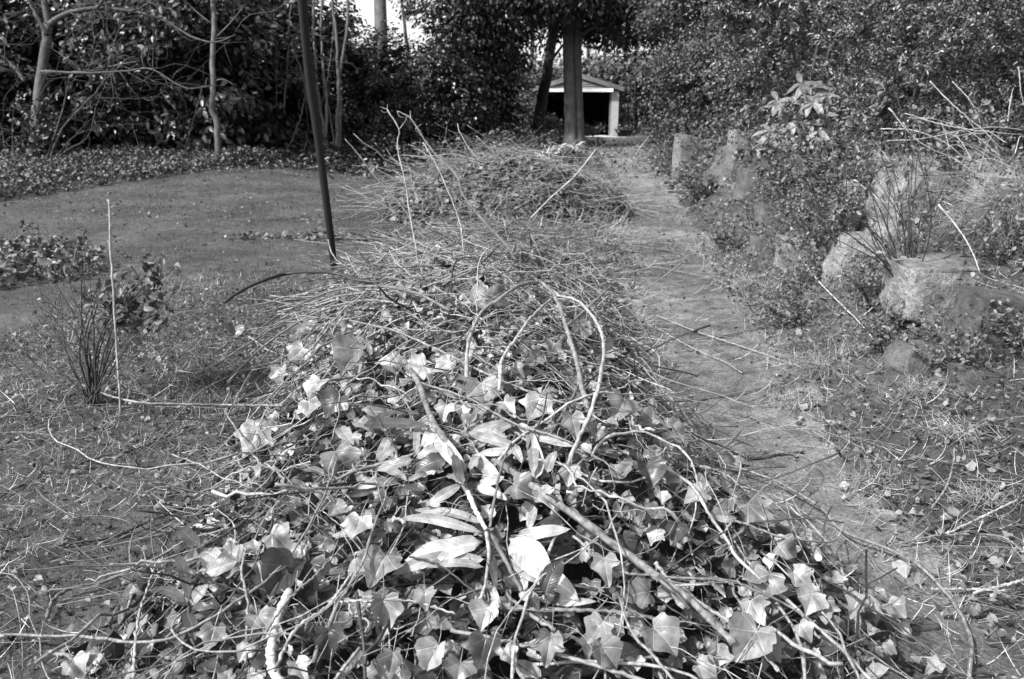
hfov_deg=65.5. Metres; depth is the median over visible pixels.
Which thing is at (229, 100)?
laurel bush
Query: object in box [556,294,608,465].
trimmed vine
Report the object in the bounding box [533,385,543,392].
ivy leaf
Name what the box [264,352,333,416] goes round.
trimmed vine
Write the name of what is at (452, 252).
trimmed vine
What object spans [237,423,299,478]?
trimmed vine
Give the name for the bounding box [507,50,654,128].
scrub bush
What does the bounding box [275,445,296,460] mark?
ivy leaf
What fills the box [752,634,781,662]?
ivy leaf
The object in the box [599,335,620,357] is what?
ivy leaf
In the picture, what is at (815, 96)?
rhododendron
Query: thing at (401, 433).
trimmed vine
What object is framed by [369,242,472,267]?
trimmed vine
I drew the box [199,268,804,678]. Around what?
cuttings
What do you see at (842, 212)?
twiggy shrub
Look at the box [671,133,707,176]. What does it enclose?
rock
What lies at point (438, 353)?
ivy leaf
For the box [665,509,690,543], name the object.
ivy leaf
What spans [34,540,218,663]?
trimmed vine
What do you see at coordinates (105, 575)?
trimmed vine
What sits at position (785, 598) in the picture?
trimmed vine
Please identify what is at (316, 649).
trimmed vine
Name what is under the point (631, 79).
woodland tree
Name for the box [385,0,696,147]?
central tree
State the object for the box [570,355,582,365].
ivy leaf
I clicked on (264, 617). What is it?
ivy leaf
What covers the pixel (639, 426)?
trimmed vine
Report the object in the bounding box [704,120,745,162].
weedy shrub
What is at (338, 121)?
multi stemmed tree
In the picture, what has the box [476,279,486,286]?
ivy leaf
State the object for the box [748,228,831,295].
weedy shrub
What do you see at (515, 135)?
undergrowth
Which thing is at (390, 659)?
ivy leaf
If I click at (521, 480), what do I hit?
ivy leaf
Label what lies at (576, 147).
leaf spray
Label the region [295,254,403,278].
trimmed vine
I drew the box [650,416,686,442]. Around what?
ivy leaf
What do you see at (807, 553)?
ivy leaf
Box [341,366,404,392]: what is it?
trimmed vine
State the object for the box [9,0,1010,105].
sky
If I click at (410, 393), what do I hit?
ivy leaf
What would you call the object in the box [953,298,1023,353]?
weedy shrub
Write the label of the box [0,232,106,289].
ivy patch
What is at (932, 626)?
cut log
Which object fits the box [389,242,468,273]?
trimmed vine
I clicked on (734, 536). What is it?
trimmed vine
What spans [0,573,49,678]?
trimmed vine
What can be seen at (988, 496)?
grass tuft
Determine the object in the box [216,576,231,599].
ivy leaf
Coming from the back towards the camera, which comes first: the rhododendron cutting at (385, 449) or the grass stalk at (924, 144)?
the grass stalk at (924, 144)
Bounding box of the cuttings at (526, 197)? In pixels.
[383,164,625,227]
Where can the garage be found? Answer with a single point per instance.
(593, 88)
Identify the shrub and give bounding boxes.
[0,0,202,159]
[0,219,181,406]
[544,112,563,132]
[584,123,596,136]
[587,119,608,134]
[608,122,639,135]
[622,0,875,160]
[632,98,716,167]
[640,0,811,125]
[641,113,697,146]
[670,159,719,204]
[673,117,727,160]
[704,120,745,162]
[707,206,755,253]
[720,156,799,223]
[728,79,889,226]
[737,117,812,195]
[738,88,803,171]
[744,107,876,257]
[745,277,819,327]
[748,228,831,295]
[762,0,1017,136]
[776,181,843,248]
[787,116,873,190]
[794,92,975,280]
[815,244,883,311]
[819,145,902,231]
[835,290,952,351]
[892,286,1022,369]
[899,89,1012,191]
[931,96,1023,160]
[953,167,1023,263]
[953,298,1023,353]
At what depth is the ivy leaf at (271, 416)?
3.61 m
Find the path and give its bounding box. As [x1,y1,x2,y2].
[598,143,1023,678]
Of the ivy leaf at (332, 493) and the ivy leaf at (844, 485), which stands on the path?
the ivy leaf at (844, 485)
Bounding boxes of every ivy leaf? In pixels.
[26,651,60,678]
[61,643,89,678]
[86,639,115,667]
[147,668,158,678]
[195,606,226,649]
[198,550,243,577]
[216,540,257,578]
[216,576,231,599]
[226,322,244,338]
[227,489,244,505]
[233,402,271,456]
[236,639,255,662]
[239,463,257,481]
[241,527,253,543]
[242,539,264,552]
[244,605,276,629]
[247,560,261,581]
[255,522,290,548]
[261,539,306,596]
[264,623,285,640]
[266,403,280,423]
[268,348,287,385]
[270,450,275,459]
[271,498,279,515]
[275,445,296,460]
[276,313,293,325]
[280,445,311,458]
[284,313,316,338]
[285,651,311,678]
[286,337,316,361]
[288,409,299,419]
[288,542,332,590]
[289,539,306,557]
[296,388,320,416]
[303,361,335,399]
[313,617,345,660]
[315,484,338,499]
[316,381,356,417]
[320,440,360,481]
[325,557,337,564]
[327,492,347,521]
[331,373,344,382]
[332,330,370,374]
[340,499,372,539]
[341,431,361,448]
[341,505,352,522]
[348,555,364,575]
[359,532,403,587]
[361,508,382,528]
[369,462,378,470]
[370,564,403,640]
[371,486,399,509]
[374,351,404,373]
[376,625,402,678]
[380,309,391,321]
[394,282,411,301]
[396,366,406,377]
[396,377,413,389]
[398,437,408,451]
[405,352,434,380]
[405,388,416,396]
[412,583,436,610]
[414,295,424,303]
[414,625,445,670]
[419,616,452,630]
[431,353,463,373]
[434,393,454,423]
[435,346,446,356]
[437,567,451,572]
[438,526,454,538]
[440,262,450,267]
[442,650,476,678]
[443,635,462,658]
[446,434,463,459]
[454,392,470,422]
[461,364,504,402]
[461,412,477,430]
[461,612,505,669]
[462,284,511,307]
[462,561,484,581]
[464,454,470,468]
[468,590,499,630]
[474,283,509,308]
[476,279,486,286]
[489,363,506,376]
[493,389,515,417]
[497,643,517,667]
[498,361,524,378]
[503,471,533,499]
[512,373,520,388]
[515,473,542,503]
[518,379,553,420]
[519,245,544,269]
[523,375,537,390]
[525,655,539,678]
[526,348,547,367]
[527,582,542,594]
[532,484,553,509]
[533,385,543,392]
[533,604,564,667]
[539,388,554,398]
[541,337,563,356]
[559,450,583,486]
[560,398,585,439]
[565,451,578,463]
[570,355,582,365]
[572,310,594,339]
[577,302,598,330]
[583,364,592,372]
[583,472,602,487]
[584,603,618,643]
[586,634,623,669]
[590,539,619,586]
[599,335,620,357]
[604,584,620,599]
[607,383,643,420]
[610,463,631,489]
[615,530,637,552]
[621,576,659,608]
[623,509,646,535]
[625,391,633,399]
[626,417,636,425]
[627,606,680,656]
[636,450,667,489]
[637,406,659,426]
[643,518,666,545]
[648,549,660,559]
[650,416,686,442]
[654,486,671,504]
[657,424,678,441]
[664,467,681,484]
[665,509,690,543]
[671,437,698,465]
[674,598,704,619]
[682,437,693,448]
[684,482,722,503]
[684,654,716,678]
[707,637,733,667]
[708,498,739,522]
[715,453,738,474]
[723,486,774,526]
[726,507,745,536]
[728,494,740,511]
[728,604,776,661]
[731,450,748,466]
[732,499,749,529]
[732,650,758,663]
[734,515,743,525]
[737,579,770,625]
[737,586,752,602]
[742,560,770,583]
[747,548,787,599]
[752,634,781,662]
[761,532,776,551]
[763,533,796,559]
[770,558,814,593]
[775,520,790,533]
[775,525,795,537]
[791,618,814,642]
[795,541,810,556]
[795,577,828,614]
[816,581,840,624]
[836,478,849,491]
[836,569,855,588]
[845,587,872,618]
[848,632,865,645]
[865,603,883,614]
[865,619,880,635]
[873,592,906,617]
[877,639,896,654]
[892,558,910,577]
[925,653,951,674]
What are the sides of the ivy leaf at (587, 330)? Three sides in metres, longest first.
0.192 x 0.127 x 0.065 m
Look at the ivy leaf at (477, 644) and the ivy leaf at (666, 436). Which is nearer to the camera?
the ivy leaf at (477, 644)
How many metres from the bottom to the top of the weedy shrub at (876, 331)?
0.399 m
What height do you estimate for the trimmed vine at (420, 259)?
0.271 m
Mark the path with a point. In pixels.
(825, 499)
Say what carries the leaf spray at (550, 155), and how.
on the tangled twigs at (547, 160)
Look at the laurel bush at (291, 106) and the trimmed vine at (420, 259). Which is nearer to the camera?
the trimmed vine at (420, 259)
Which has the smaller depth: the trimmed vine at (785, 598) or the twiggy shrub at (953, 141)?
the trimmed vine at (785, 598)
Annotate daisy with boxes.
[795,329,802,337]
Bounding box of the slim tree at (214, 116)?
[185,0,245,163]
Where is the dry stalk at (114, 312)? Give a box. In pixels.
[107,199,121,414]
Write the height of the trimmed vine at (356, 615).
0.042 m
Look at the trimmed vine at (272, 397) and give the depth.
4.14 m
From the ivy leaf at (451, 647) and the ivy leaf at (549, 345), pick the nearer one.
the ivy leaf at (451, 647)
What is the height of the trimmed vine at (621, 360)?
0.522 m
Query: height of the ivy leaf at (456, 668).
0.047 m
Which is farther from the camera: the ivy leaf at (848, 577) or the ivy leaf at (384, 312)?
the ivy leaf at (384, 312)
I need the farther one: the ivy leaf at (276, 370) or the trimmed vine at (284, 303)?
the trimmed vine at (284, 303)
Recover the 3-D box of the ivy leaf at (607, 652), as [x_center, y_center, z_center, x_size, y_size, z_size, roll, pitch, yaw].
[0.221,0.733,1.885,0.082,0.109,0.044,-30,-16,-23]
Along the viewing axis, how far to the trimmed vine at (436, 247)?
5.80 m
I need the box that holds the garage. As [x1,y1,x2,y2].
[530,74,624,135]
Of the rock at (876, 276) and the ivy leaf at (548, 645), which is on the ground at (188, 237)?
the rock at (876, 276)
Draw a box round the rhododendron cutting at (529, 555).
[392,433,595,614]
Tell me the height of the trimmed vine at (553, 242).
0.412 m
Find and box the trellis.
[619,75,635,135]
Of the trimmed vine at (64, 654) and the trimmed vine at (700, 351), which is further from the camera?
the trimmed vine at (700, 351)
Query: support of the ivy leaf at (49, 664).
on the pile leaves at (386, 533)
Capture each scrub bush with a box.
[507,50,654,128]
[509,74,559,126]
[553,45,689,127]
[621,91,709,127]
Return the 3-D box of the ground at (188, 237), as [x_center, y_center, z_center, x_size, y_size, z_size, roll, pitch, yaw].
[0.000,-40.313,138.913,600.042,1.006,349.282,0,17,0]
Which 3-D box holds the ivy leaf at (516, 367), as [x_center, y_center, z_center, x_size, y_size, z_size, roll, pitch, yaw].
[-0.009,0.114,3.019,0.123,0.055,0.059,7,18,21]
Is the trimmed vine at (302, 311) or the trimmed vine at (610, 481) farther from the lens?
the trimmed vine at (302, 311)
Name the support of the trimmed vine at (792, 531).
on the pile leaves at (386, 533)
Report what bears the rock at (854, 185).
on the ground at (188, 237)
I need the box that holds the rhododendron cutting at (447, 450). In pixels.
[400,357,506,506]
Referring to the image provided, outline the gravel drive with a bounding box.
[585,135,653,146]
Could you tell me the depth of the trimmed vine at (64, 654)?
2.09 m
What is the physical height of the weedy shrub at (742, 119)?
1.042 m
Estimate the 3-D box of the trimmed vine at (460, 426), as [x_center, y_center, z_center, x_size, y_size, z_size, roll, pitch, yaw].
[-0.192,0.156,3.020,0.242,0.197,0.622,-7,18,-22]
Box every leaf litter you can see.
[0,137,1023,678]
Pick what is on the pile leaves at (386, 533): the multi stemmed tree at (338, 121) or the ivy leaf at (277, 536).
the ivy leaf at (277, 536)
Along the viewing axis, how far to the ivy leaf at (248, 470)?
3.16 m
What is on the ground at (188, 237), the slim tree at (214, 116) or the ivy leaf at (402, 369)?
the slim tree at (214, 116)
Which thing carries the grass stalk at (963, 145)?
on the weeds
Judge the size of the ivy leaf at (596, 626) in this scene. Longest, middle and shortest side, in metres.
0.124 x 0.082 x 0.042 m
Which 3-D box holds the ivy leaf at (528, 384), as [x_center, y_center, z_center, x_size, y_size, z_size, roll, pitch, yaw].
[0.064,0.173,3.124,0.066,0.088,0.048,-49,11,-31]
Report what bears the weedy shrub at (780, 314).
on the ground at (188, 237)
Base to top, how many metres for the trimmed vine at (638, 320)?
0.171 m
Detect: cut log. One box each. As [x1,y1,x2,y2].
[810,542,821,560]
[909,623,941,632]
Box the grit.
[610,184,1023,669]
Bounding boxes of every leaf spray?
[535,148,558,158]
[544,141,567,153]
[561,139,585,158]
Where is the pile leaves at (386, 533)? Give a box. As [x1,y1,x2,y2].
[38,203,933,678]
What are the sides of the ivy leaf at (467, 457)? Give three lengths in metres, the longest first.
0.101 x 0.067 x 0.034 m
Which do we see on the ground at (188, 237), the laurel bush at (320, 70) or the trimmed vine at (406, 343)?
the laurel bush at (320, 70)
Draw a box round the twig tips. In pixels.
[381,104,421,156]
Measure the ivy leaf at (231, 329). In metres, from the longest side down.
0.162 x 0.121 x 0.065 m
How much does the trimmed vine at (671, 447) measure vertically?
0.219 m
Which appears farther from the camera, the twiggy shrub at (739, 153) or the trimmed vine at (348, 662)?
the twiggy shrub at (739, 153)
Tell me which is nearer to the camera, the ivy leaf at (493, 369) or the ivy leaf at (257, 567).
the ivy leaf at (257, 567)
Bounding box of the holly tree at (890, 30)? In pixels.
[735,0,1023,123]
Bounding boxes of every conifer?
[685,0,985,136]
[803,0,1023,154]
[973,1,1023,135]
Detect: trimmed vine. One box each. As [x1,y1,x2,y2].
[0,467,41,497]
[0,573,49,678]
[1,460,337,643]
[31,383,239,469]
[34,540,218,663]
[44,524,230,618]
[49,631,90,678]
[57,500,193,545]
[78,433,172,464]
[82,384,283,406]
[83,526,327,582]
[116,311,394,447]
[131,564,156,678]
[135,545,211,596]
[136,516,279,678]
[146,393,364,491]
[147,314,369,449]
[147,490,409,678]
[161,471,266,573]
[164,632,306,678]
[170,531,356,652]
[171,454,271,503]
[176,290,370,372]
[176,313,279,318]
[183,461,310,510]
[184,395,355,470]
[185,499,235,544]
[192,342,324,478]
[193,474,275,496]
[211,463,366,499]
[214,278,379,323]
[219,216,310,220]
[219,318,472,471]
[219,336,278,436]
[223,270,404,303]
[224,410,286,488]
[227,328,407,413]
[229,299,410,380]
[229,305,387,414]
[230,369,300,427]
[233,275,372,310]
[235,299,322,314]
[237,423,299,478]
[238,324,366,460]
[240,547,256,673]
[243,276,439,331]
[245,481,314,504]
[251,544,344,638]
[252,263,431,342]
[253,285,451,332]
[253,378,478,431]
[261,299,346,309]
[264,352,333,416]
[265,587,293,678]
[272,359,316,379]
[273,572,352,671]
[275,479,403,491]
[280,303,365,318]
[290,302,460,384]
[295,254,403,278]
[302,282,397,357]
[304,255,414,308]
[311,469,407,663]
[312,311,357,357]
[321,356,626,511]
[322,271,468,332]
[327,369,388,381]
[327,588,455,614]
[331,298,399,384]
[332,311,457,364]
[334,647,360,678]
[337,597,369,642]
[340,318,581,410]
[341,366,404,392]
[345,139,425,240]
[348,263,434,317]
[357,275,429,294]
[357,287,528,309]
[358,274,437,305]
[360,314,444,401]
[363,263,409,276]
[365,458,423,530]
[369,229,564,282]
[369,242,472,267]
[370,255,454,288]
[372,263,459,308]
[374,229,490,252]
[375,377,606,452]
[378,247,517,268]
[384,269,490,299]
[387,109,419,264]
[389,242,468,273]
[389,369,430,410]
[391,569,454,648]
[392,501,410,524]
[393,308,488,343]
[395,277,494,293]
[395,304,433,433]
[398,111,517,261]
[400,327,564,394]
[402,227,460,256]
[403,229,654,265]
[403,237,577,290]
[405,311,615,365]
[409,349,503,428]
[409,556,516,614]
[411,250,507,268]
[414,262,570,332]
[420,230,526,274]
[421,382,622,490]
[422,142,464,260]
[426,248,440,262]
[427,251,472,266]
[429,291,456,313]
[436,288,489,334]
[438,287,471,341]
[439,425,505,441]
[440,308,544,318]
[442,632,552,662]
[443,243,551,256]
[444,261,534,272]
[445,244,625,331]
[448,399,554,423]
[450,256,491,292]
[450,628,643,678]
[451,255,479,272]
[455,303,558,340]
[460,352,558,413]
[462,265,527,297]
[464,280,589,414]
[465,234,503,251]
[466,314,601,352]
[470,237,534,250]
[472,246,505,347]
[476,136,502,160]
[480,236,523,245]
[484,342,601,399]
[484,522,619,678]
[488,254,564,269]
[491,297,552,393]
[491,458,736,646]
[493,350,671,465]
[494,358,579,398]
[496,261,605,313]
[503,598,654,619]
[504,590,556,631]
[507,212,543,264]
[510,333,560,349]
[510,524,563,678]
[513,456,624,678]
[516,361,586,381]
[517,246,561,269]
[518,244,599,288]
[521,273,607,334]
[524,257,588,276]
[529,659,698,678]
[530,249,583,299]
[530,301,591,315]
[531,150,595,217]
[535,324,624,352]
[537,344,709,422]
[543,267,610,288]
[545,301,708,395]
[549,369,586,433]
[550,252,603,276]
[552,396,674,441]
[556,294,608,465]
[562,397,644,418]
[563,289,606,326]
[571,289,609,304]
[572,458,681,522]
[572,535,820,638]
[573,274,630,288]
[573,292,644,325]
[583,473,716,503]
[589,286,665,360]
[590,430,697,565]
[592,333,695,428]
[592,378,650,421]
[593,312,659,333]
[593,345,840,449]
[597,336,678,409]
[611,329,663,392]
[617,576,673,678]
[626,413,655,431]
[634,352,681,420]
[638,552,859,678]
[639,403,752,490]
[654,561,779,678]
[655,315,802,367]
[655,327,741,372]
[655,379,798,401]
[663,420,727,463]
[667,469,871,678]
[668,445,673,463]
[684,445,973,678]
[695,428,880,458]
[696,267,833,339]
[696,369,845,440]
[696,527,745,567]
[712,451,803,459]
[716,496,806,678]
[722,520,843,543]
[728,552,842,665]
[732,470,791,555]
[734,482,852,536]
[754,447,832,548]
[791,479,892,538]
[836,548,857,599]
[894,533,1023,552]
[931,445,954,508]
[931,587,1010,595]
[945,499,1017,533]
[972,577,1023,593]
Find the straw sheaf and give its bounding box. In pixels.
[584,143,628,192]
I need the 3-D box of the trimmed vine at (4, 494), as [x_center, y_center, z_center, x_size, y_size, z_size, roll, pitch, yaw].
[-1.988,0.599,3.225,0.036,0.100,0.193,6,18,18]
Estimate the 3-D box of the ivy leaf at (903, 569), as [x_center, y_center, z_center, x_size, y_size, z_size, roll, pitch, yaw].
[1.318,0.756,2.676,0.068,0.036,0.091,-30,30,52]
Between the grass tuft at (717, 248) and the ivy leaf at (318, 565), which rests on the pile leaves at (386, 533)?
the ivy leaf at (318, 565)
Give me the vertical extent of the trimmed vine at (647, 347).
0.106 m
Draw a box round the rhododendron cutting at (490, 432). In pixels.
[468,401,572,478]
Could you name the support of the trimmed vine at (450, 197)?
on the pile leaves at (386, 533)
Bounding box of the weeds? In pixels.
[643,114,1023,635]
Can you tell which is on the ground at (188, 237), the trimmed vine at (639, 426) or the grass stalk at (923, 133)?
the grass stalk at (923, 133)
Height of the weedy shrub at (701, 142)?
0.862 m
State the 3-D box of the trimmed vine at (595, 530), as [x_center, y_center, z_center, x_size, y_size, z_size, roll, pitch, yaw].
[0.227,0.557,2.206,0.871,0.254,0.129,14,22,40]
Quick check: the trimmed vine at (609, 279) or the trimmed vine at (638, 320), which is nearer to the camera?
the trimmed vine at (638, 320)
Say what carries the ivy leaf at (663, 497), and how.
on the pile leaves at (386, 533)
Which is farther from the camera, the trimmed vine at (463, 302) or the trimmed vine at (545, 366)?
the trimmed vine at (463, 302)
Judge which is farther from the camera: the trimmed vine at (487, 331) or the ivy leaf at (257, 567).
the trimmed vine at (487, 331)
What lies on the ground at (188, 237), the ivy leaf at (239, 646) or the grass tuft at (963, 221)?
the grass tuft at (963, 221)
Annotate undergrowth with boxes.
[225,103,755,175]
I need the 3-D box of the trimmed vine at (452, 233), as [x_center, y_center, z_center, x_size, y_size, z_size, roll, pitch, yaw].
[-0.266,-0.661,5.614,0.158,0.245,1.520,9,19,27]
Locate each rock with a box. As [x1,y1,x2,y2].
[574,149,593,159]
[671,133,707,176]
[695,171,715,196]
[707,144,756,186]
[727,129,751,144]
[733,167,766,200]
[746,235,770,255]
[752,201,782,229]
[770,234,816,276]
[783,153,814,184]
[795,293,839,321]
[820,230,865,282]
[828,180,864,217]
[845,160,875,178]
[861,272,881,304]
[862,219,907,256]
[863,165,968,223]
[878,251,995,323]
[882,339,949,376]
[944,362,1008,396]
[946,285,1023,366]
[961,172,1021,202]
[980,183,1023,231]
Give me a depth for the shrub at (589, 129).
34.18 m
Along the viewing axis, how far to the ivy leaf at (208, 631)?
2.00 m
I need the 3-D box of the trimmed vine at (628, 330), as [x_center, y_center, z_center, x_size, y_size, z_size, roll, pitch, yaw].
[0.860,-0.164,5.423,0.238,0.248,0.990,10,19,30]
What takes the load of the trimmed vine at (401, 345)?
on the pile leaves at (386, 533)
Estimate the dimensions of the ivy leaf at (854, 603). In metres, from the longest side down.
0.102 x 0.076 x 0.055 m
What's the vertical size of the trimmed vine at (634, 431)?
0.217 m
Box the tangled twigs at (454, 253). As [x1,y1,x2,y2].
[0,195,972,678]
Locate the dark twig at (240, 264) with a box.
[237,237,246,285]
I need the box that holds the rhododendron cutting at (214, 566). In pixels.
[150,506,262,648]
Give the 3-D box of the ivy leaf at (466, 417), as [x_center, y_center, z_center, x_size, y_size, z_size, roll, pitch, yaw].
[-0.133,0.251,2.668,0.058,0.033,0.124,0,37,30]
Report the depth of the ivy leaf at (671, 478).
2.42 m
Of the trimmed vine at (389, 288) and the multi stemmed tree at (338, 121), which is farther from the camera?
the multi stemmed tree at (338, 121)
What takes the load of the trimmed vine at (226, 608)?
on the ground at (188, 237)
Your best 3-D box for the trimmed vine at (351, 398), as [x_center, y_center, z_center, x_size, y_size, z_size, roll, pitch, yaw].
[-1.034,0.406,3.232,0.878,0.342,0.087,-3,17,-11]
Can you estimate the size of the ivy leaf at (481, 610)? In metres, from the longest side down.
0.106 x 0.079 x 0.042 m
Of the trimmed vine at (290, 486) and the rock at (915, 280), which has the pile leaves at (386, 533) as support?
the trimmed vine at (290, 486)
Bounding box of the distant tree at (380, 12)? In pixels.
[374,0,387,66]
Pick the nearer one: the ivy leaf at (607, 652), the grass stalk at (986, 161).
the ivy leaf at (607, 652)
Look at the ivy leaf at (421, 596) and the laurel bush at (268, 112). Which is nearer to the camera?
the ivy leaf at (421, 596)
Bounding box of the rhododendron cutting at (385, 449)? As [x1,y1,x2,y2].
[327,410,437,483]
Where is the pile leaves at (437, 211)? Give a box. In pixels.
[374,151,637,229]
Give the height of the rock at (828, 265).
0.398 m
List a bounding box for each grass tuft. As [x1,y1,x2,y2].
[697,242,735,256]
[726,272,763,290]
[755,340,855,384]
[758,384,828,408]
[804,332,900,364]
[839,461,932,500]
[885,367,957,406]
[903,406,1000,452]
[904,199,997,251]
[923,465,1023,524]
[927,137,1007,172]
[931,160,1023,254]
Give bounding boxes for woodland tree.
[387,0,424,59]
[526,27,557,72]
[582,41,593,71]
[619,46,646,121]
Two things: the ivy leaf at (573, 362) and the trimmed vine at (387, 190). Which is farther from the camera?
the trimmed vine at (387, 190)
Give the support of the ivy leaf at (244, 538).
on the pile leaves at (386, 533)
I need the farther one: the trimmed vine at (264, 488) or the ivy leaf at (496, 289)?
the ivy leaf at (496, 289)
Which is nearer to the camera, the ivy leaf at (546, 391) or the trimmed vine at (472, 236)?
the ivy leaf at (546, 391)
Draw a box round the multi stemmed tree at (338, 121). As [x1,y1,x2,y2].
[254,0,367,154]
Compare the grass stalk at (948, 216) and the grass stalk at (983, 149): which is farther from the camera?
the grass stalk at (983, 149)
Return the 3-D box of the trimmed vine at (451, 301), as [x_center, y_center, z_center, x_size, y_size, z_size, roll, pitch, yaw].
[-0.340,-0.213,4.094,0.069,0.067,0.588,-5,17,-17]
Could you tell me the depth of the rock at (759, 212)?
8.26 m
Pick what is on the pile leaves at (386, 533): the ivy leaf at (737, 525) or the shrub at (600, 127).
the ivy leaf at (737, 525)
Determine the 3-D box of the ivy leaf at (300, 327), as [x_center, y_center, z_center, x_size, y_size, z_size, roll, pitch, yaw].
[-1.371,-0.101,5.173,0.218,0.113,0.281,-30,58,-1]
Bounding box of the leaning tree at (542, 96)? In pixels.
[532,33,562,133]
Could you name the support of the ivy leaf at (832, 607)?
on the trimmed vine at (640, 622)
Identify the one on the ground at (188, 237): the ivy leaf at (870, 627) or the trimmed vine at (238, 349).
the trimmed vine at (238, 349)
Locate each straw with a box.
[0,147,1023,678]
[798,256,871,337]
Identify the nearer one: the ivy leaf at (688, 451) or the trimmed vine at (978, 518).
the ivy leaf at (688, 451)
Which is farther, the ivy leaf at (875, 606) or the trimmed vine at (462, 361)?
the trimmed vine at (462, 361)
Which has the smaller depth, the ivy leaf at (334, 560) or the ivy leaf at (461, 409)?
the ivy leaf at (334, 560)
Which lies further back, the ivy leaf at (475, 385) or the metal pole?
the metal pole
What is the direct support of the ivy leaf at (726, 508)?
on the pile leaves at (386, 533)
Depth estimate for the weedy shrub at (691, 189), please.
11.69 m
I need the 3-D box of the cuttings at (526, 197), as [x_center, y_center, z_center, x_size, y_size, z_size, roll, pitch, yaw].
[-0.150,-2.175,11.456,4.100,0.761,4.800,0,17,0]
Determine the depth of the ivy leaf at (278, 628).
1.98 m
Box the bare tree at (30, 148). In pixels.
[0,0,281,161]
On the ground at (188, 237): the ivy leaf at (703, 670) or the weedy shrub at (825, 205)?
the weedy shrub at (825, 205)
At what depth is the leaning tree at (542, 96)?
32.81 m
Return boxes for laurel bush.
[0,0,97,155]
[0,0,104,145]
[15,0,195,151]
[24,1,174,147]
[86,0,289,156]
[126,0,301,146]
[221,0,373,155]
[246,0,395,147]
[331,20,435,156]
[341,27,418,132]
[400,15,512,144]
[403,35,462,140]
[413,7,527,130]
[491,27,544,132]
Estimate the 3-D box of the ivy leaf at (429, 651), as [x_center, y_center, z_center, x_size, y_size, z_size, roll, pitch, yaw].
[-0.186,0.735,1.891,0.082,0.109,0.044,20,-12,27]
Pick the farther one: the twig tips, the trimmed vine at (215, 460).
the twig tips
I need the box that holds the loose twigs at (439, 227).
[366,171,685,274]
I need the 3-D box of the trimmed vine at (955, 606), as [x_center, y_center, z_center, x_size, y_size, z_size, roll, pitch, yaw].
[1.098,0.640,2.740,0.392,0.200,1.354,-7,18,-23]
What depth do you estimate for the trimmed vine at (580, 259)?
6.35 m
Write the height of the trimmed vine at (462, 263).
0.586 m
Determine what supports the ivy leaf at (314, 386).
on the pile leaves at (386, 533)
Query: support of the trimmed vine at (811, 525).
on the path
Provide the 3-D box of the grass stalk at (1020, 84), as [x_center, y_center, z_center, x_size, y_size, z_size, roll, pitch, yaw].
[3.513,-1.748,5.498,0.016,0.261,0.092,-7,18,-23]
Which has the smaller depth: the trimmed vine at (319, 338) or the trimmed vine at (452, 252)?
the trimmed vine at (319, 338)
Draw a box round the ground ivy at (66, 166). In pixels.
[0,141,300,198]
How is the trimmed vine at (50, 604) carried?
on the ground at (188, 237)
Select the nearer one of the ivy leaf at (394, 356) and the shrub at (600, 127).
the ivy leaf at (394, 356)
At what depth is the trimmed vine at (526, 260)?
5.43 m
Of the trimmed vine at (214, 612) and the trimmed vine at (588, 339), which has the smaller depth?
the trimmed vine at (214, 612)
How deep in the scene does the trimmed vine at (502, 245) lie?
6.40 m
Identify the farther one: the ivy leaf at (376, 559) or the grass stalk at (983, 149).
the grass stalk at (983, 149)
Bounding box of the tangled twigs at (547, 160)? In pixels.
[302,124,684,247]
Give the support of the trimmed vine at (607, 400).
on the pile leaves at (386, 533)
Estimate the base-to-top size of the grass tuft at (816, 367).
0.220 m
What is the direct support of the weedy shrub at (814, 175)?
on the ground at (188, 237)
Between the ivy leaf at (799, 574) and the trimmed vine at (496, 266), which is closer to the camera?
the ivy leaf at (799, 574)
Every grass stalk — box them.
[854,179,900,220]
[881,128,965,158]
[887,127,1023,140]
[888,108,981,178]
[905,113,1022,134]
[929,81,1003,150]
[938,204,979,271]
[945,132,972,160]
[947,144,1005,161]
[947,172,983,197]
[948,122,999,155]
[952,81,980,124]
[967,149,995,173]
[1007,88,1013,121]
[1018,67,1023,104]
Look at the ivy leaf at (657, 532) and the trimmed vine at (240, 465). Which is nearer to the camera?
the ivy leaf at (657, 532)
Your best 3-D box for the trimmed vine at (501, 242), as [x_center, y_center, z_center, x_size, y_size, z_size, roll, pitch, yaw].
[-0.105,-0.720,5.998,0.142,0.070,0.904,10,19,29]
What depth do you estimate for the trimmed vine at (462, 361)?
3.22 m
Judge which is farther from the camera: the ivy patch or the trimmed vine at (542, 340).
the ivy patch
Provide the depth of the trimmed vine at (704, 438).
3.42 m
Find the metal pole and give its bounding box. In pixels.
[298,0,337,270]
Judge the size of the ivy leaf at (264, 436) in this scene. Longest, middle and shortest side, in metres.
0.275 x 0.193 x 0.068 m
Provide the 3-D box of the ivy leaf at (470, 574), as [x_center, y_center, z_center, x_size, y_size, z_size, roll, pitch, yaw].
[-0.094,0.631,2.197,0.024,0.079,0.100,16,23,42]
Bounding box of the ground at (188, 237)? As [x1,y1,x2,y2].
[0,109,1023,678]
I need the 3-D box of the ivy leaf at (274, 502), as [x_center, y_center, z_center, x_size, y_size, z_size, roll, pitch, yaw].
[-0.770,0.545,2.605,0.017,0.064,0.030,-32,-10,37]
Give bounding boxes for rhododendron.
[751,72,840,156]

